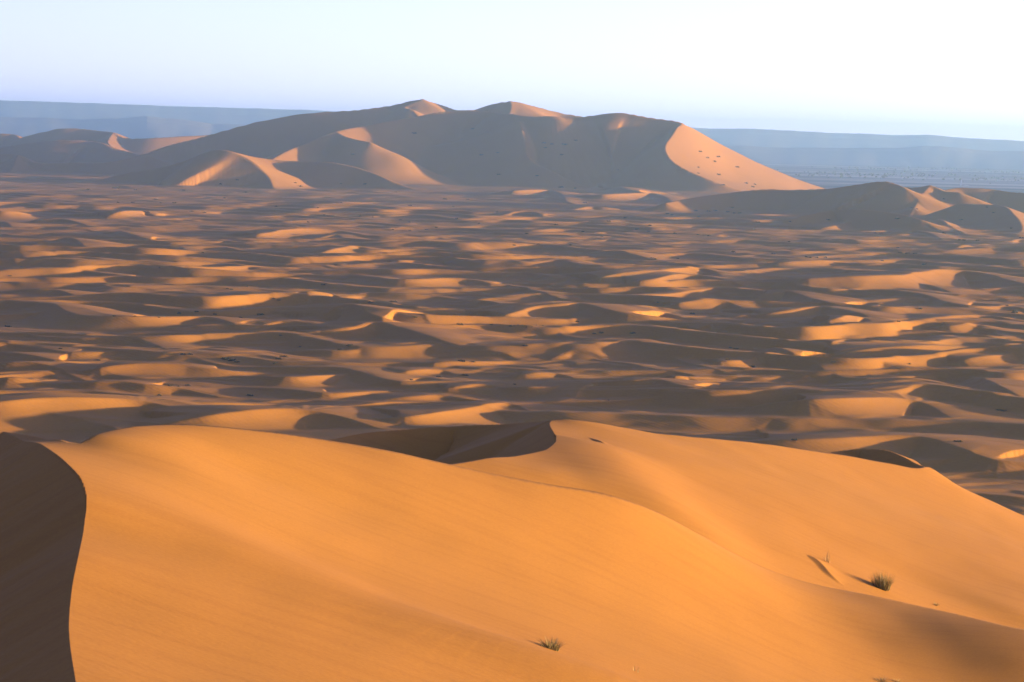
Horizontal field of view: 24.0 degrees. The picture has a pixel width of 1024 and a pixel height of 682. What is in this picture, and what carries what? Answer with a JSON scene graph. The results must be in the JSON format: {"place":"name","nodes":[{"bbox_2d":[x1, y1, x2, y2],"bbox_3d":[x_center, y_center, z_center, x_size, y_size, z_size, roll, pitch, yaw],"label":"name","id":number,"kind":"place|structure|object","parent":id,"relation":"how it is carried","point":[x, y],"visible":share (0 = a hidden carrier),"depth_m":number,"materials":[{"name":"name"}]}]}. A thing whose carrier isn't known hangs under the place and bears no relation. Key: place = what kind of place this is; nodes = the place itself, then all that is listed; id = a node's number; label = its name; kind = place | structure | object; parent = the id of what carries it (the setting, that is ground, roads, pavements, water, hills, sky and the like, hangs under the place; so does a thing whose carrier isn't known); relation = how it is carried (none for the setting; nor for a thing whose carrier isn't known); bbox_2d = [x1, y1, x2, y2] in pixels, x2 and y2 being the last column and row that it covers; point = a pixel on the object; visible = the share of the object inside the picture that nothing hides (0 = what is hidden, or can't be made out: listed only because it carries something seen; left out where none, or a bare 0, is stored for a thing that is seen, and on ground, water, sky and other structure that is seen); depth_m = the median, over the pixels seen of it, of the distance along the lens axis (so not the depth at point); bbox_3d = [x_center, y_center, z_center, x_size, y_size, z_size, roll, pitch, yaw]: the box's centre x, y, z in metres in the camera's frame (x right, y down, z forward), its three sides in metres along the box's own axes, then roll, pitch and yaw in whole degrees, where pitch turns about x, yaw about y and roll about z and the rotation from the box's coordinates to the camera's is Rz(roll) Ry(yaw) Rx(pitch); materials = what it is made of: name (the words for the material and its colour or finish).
{"place":"outdoors","nodes":[
{"label":"outdoors","id":0,"kind":"place"},
{"bbox_2d":[146,99,824,192],"bbox_3d":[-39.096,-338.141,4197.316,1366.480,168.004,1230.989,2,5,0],"label":"great dune","id":1,"kind":"structure","parent":0,"point":[445,145],"depth_m":3897.17,"materials":[{"name":"orange sand"}]},
{"bbox_2d":[0,170,1023,514],"bbox_3d":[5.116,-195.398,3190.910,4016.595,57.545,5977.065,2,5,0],"label":"dune field","id":2,"kind":"structure","parent":0,"point":[832,350],"depth_m":1010.08,"materials":[{"name":"orange sand"}]},
{"bbox_2d":[0,424,1023,681],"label":"foreground dune","id":3,"kind":"structure","parent":0,"point":[174,552],"depth_m":74.70,"materials":[{"name":"orange sand"}]},
{"bbox_2d":[537,636,564,650],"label":"grass tuft","id":4,"kind":"object","parent":3,"relation":"on","point":[551,645],"visible":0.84,"depth_m":67.45,"materials":[{"name":"plant"}]},
{"bbox_2d":[874,675,886,681],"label":"grass tuft","id":5,"kind":"object","parent":3,"relation":"on","point":[881,679],"visible":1,"depth_m":90.37,"materials":[{"name":"plant"}]},
{"bbox_2d":[0,128,1023,231],"bbox_3d":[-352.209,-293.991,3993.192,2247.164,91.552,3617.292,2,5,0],"label":"dunes","id":6,"kind":"structure","parent":0,"point":[885,204],"depth_m":3233.21,"materials":[{"name":"orange sand"}]},
{"bbox_2d":[0,100,1023,150],"bbox_3d":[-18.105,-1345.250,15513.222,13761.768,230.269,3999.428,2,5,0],"label":"mountains","id":7,"kind":"structure","parent":0,"point":[729,137],"depth_m":14788.73,"materials":[{"name":"stone"}]},
{"bbox_2d":[0,116,1023,169],"bbox_3d":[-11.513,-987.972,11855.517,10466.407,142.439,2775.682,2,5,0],"label":"hills","id":8,"kind":"structure","parent":0,"point":[141,127],"depth_m":11258.29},
{"bbox_2d":[0,0,1023,140],"label":"sky","id":9,"kind":"structure","parent":0,"point":[950,68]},
{"bbox_2d":[331,419,1023,628],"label":"dune","id":10,"kind":"structure","parent":0,"point":[928,536],"depth_m":138.62,"materials":[{"name":"orange sand"}]},
{"bbox_2d":[871,571,896,590],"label":"grass tuft","id":11,"kind":"object","parent":10,"relation":"on","point":[882,585],"visible":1,"depth_m":121.43,"materials":[{"name":"plant"}]},
{"bbox_2d":[759,163,1023,192],"bbox_3d":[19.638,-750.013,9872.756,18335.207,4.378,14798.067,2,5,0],"label":"desert plain","id":12,"kind":"structure","parent":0,"point":[837,181],"depth_m":7288.67,"materials":[{"name":"sand"}]},
{"bbox_2d":[777,166,1023,183],"bbox_3d":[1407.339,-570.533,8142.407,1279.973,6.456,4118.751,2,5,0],"label":"palm grove","id":13,"kind":"object","parent":12,"relation":"on","point":[884,176],"visible":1,"depth_m":7276.44,"materials":[{"name":"green plant"}]}
]}

